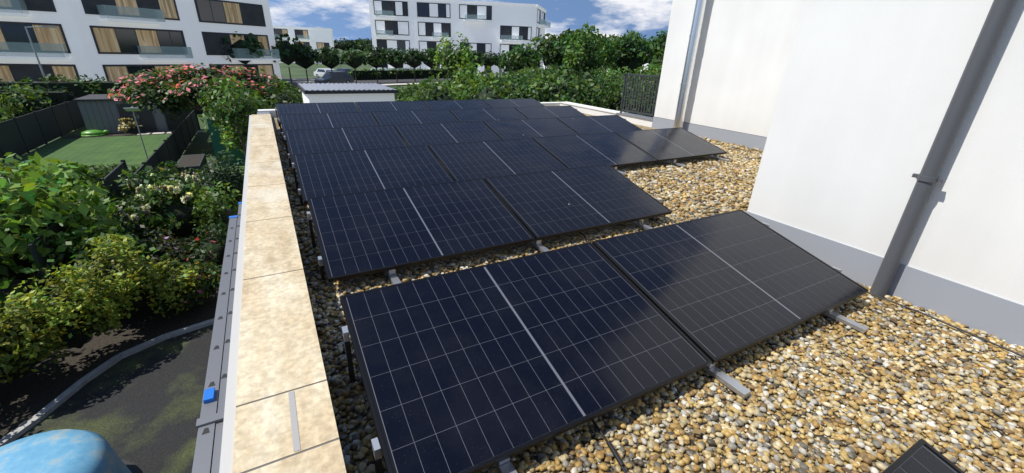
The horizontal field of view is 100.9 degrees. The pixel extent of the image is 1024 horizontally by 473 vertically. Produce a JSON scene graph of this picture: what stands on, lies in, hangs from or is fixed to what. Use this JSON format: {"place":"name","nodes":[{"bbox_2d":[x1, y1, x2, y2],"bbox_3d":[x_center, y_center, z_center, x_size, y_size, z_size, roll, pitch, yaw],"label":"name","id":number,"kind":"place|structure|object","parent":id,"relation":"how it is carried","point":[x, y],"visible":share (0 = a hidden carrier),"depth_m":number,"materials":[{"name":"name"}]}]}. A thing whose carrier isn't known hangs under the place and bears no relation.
{"place":"outdoors","nodes":[
{"label":"outdoors","id":0,"kind":"place"},
{"bbox_2d":[0,130,244,472],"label":"garden ground","id":1,"kind":"structure","parent":0,"point":[131,390],"depth_m":6.26,"materials":[{"name":"green plant"}]},
{"bbox_2d":[0,429,142,472],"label":"water tank","id":2,"kind":"object","parent":1,"relation":"on","point":[69,451],"visible":1,"depth_m":3.95,"materials":[{"name":"plastic"}]},
{"bbox_2d":[79,130,109,136],"bbox_3d":[-21.669,-5.319,21.898,1.044,0.400,1.025,10,25,17],"label":"sandbox","id":3,"kind":"object","parent":1,"relation":"on","point":[91,133],"visible":0.96,"depth_m":21.69,"materials":[{"name":"green plastic"}]},
{"bbox_2d":[0,92,200,293],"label":"garden fences","id":4,"kind":"object","parent":1,"relation":"on","point":[23,134],"visible":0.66,"depth_m":18.14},
{"bbox_2d":[123,107,147,158],"bbox_3d":[-14.505,-3.876,16.550,0.440,2.283,0.318,-11,27,-27],"label":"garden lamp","id":5,"kind":"object","parent":1,"relation":"on","point":[133,109],"visible":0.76,"depth_m":16.27,"materials":[{"name":"silver metal"}]},
{"bbox_2d":[174,154,245,178],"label":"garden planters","id":6,"kind":"object","parent":1,"relation":"on","point":[196,161],"visible":0.21,"depth_m":14.94,"materials":[{"name":"grey"}]},
{"bbox_2d":[0,75,425,382],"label":"garden shrubs","id":7,"kind":"object","parent":1,"relation":"on","point":[24,191],"visible":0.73,"depth_m":7.48,"materials":[{"name":"green plant"}]},
{"bbox_2d":[231,93,252,157],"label":"garden tree trunks","id":8,"kind":"object","parent":1,"relation":"on","point":[243,144],"visible":0.3,"depth_m":12.98,"materials":[{"name":"brown plant"}]},
{"bbox_2d":[0,49,641,166],"bbox_3d":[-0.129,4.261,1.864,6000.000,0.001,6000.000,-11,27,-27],"label":"terrain","id":9,"kind":"structure","parent":0,"point":[201,143],"depth_m":23.89,"materials":[{"name":"green plant"}]},
{"bbox_2d":[24,26,56,76],"bbox_3d":[-32.560,-12.079,30.158,1.569,5.300,0.280,-17,30,-37],"label":"street lamp","id":10,"kind":"object","parent":9,"relation":"on","point":[39,63],"visible":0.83,"depth_m":29.31,"materials":[{"name":"grey metal"}]},
{"bbox_2d":[0,0,99,81],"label":"apartment building","id":11,"kind":"structure","parent":9,"relation":"on","point":[59,49],"depth_m":33.46,"materials":[{"name":"white paint"}]},
{"bbox_2d":[73,94,168,132],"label":"garden shed","id":12,"kind":"structure","parent":9,"relation":"on","point":[102,112],"depth_m":22.50,"materials":[{"name":"grey metal"}]},
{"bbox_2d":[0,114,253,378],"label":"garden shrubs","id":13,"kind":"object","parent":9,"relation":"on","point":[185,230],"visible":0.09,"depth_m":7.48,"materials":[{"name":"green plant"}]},
{"bbox_2d":[67,0,281,80],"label":"apartment","id":14,"kind":"structure","parent":9,"relation":"on","point":[119,38],"depth_m":39.60,"materials":[{"name":"grey paint"}]},
{"bbox_2d":[206,119,244,165],"bbox_3d":[-10.363,-4.040,17.756,3.700,1.900,0.040,-11,27,-27],"label":"green fence","id":15,"kind":"object","parent":9,"relation":"on","point":[216,141],"visible":0.21,"depth_m":17.12,"materials":[{"name":"green metal"}]},
{"bbox_2d":[273,26,333,63],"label":"apartment","id":16,"kind":"structure","parent":9,"relation":"on","point":[316,38],"depth_m":117.08,"materials":[{"name":"grey paint"}]},
{"bbox_2d":[0,74,656,120],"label":"hedge","id":17,"kind":"object","parent":9,"relation":"on","point":[62,97],"visible":0.09,"depth_m":22.89,"materials":[{"name":"green plant"}]},
{"bbox_2d":[0,22,664,132],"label":"vegetation","id":18,"kind":"object","parent":9,"relation":"on","point":[589,82],"visible":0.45,"depth_m":20.99,"materials":[{"name":"green plant"}]},
{"bbox_2d":[297,83,397,102],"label":"white garden house","id":19,"kind":"structure","parent":9,"relation":"on","point":[337,92],"depth_m":19.31,"materials":[{"name":"grey"}]},
{"bbox_2d":[168,58,584,116],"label":"tree trunks","id":20,"kind":"object","parent":9,"relation":"on","point":[199,108],"visible":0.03,"depth_m":20.34,"materials":[{"name":"brown plant"}]},
{"bbox_2d":[222,28,667,79],"bbox_3d":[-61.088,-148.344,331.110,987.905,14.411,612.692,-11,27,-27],"label":"trees","id":21,"kind":"object","parent":9,"relation":"on","point":[615,48],"visible":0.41,"depth_m":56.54,"materials":[{"name":"green plant"}]},
{"bbox_2d":[368,0,536,76],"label":"apartment","id":22,"kind":"structure","parent":9,"relation":"on","point":[481,26],"depth_m":83.33,"materials":[{"name":"grey paint"}]},
{"bbox_2d":[288,64,643,85],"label":"tree trunks","id":23,"kind":"object","parent":9,"relation":"on","point":[376,75],"visible":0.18,"depth_m":60.78,"materials":[{"name":"brown plant"}]},
{"bbox_2d":[258,0,1023,346],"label":"house walls","id":24,"kind":"structure","parent":9,"relation":"on","point":[834,110],"depth_m":3.25,"materials":[{"name":"paint"}]},
{"bbox_2d":[219,112,345,472],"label":"parapet wall","id":25,"kind":"structure","parent":24,"relation":"on","point":[279,416],"depth_m":1.99,"materials":[{"name":"beige stone"}]},
{"bbox_2d":[192,202,241,472],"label":"aluminium ladder","id":26,"kind":"object","parent":25,"relation":"attached to","point":[209,427],"visible":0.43,"depth_m":1.93,"materials":[{"name":"silver metal"}]},
{"bbox_2d":[620,73,660,116],"bbox_3d":[3.392,-3.747,11.255,0.040,1.050,1.280,-11,27,-27],"label":"terrace railing","id":27,"kind":"object","parent":24,"relation":"attached to","point":[625,90],"visible":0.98,"depth_m":11.22,"materials":[{"name":"grey metal"}]},
{"bbox_2d":[271,113,1023,472],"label":"gravel stones","id":28,"kind":"object","parent":24,"relation":"on","point":[369,457],"depth_m":2.23,"materials":[{"name":"beige gravel"}]},
{"bbox_2d":[274,129,1023,472],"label":"roof pebbles","id":29,"kind":"object","parent":28,"relation":"on","point":[910,385],"visible":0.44,"depth_m":2.31,"materials":[{"name":"beige gravel"}]},
{"bbox_2d":[316,157,896,472],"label":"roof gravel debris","id":30,"kind":"object","parent":29,"relation":"on","point":[698,431],"visible":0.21,"depth_m":2.16,"materials":[{"name":"beige gravel"}]},
{"bbox_2d":[275,101,1023,472],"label":"panel rails","id":31,"kind":"object","parent":29,"relation":"on","point":[725,379],"visible":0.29,"depth_m":2.69,"materials":[{"name":"silver metal"}]},
{"bbox_2d":[276,98,964,472],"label":"solar panels","id":32,"kind":"object","parent":31,"relation":"on","point":[474,370],"visible":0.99,"depth_m":2.93,"materials":[{"name":"black"}]},
{"bbox_2d":[673,0,706,127],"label":"downspout","id":33,"kind":"object","parent":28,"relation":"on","point":[692,48],"visible":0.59,"depth_m":9.41,"materials":[{"name":"silver metal"}]},
{"bbox_2d":[869,0,1016,297],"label":"downpipe","id":34,"kind":"object","parent":24,"relation":"attached to","point":[928,178],"visible":0.89,"depth_m":2.82,"materials":[{"name":"grey metal"}]},
{"bbox_2d":[282,78,453,86],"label":"road","id":35,"kind":"structure","parent":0,"point":[295,81],"depth_m":62.92,"materials":[{"name":"grey asphalt"}]},
{"bbox_2d":[313,68,334,77],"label":"white station wagon","id":36,"kind":"object","parent":35,"relation":"on","point":[318,72],"visible":0.38,"depth_m":65.62,"materials":[{"name":"white paint"}]},
{"bbox_2d":[314,71,353,83],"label":"van","id":37,"kind":"object","parent":35,"relation":"on","point":[329,77],"visible":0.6,"depth_m":54.91,"materials":[{"name":"grey paint"}]},
{"bbox_2d":[336,68,352,73],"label":"dark hatchback","id":38,"kind":"object","parent":35,"relation":"on","point":[346,70],"visible":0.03,"depth_m":67.45,"materials":[{"name":"grey paint"}]},
{"bbox_2d":[268,0,672,40],"label":"sky","id":39,"kind":"structure","parent":0,"point":[348,19],"materials":[{"name":"blue"}]},
{"bbox_2d":[521,4,549,68],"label":"apartment wing","id":40,"kind":"structure","parent":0,"point":[541,26],"depth_m":89.74,"materials":[{"name":"white paint"}]}
]}

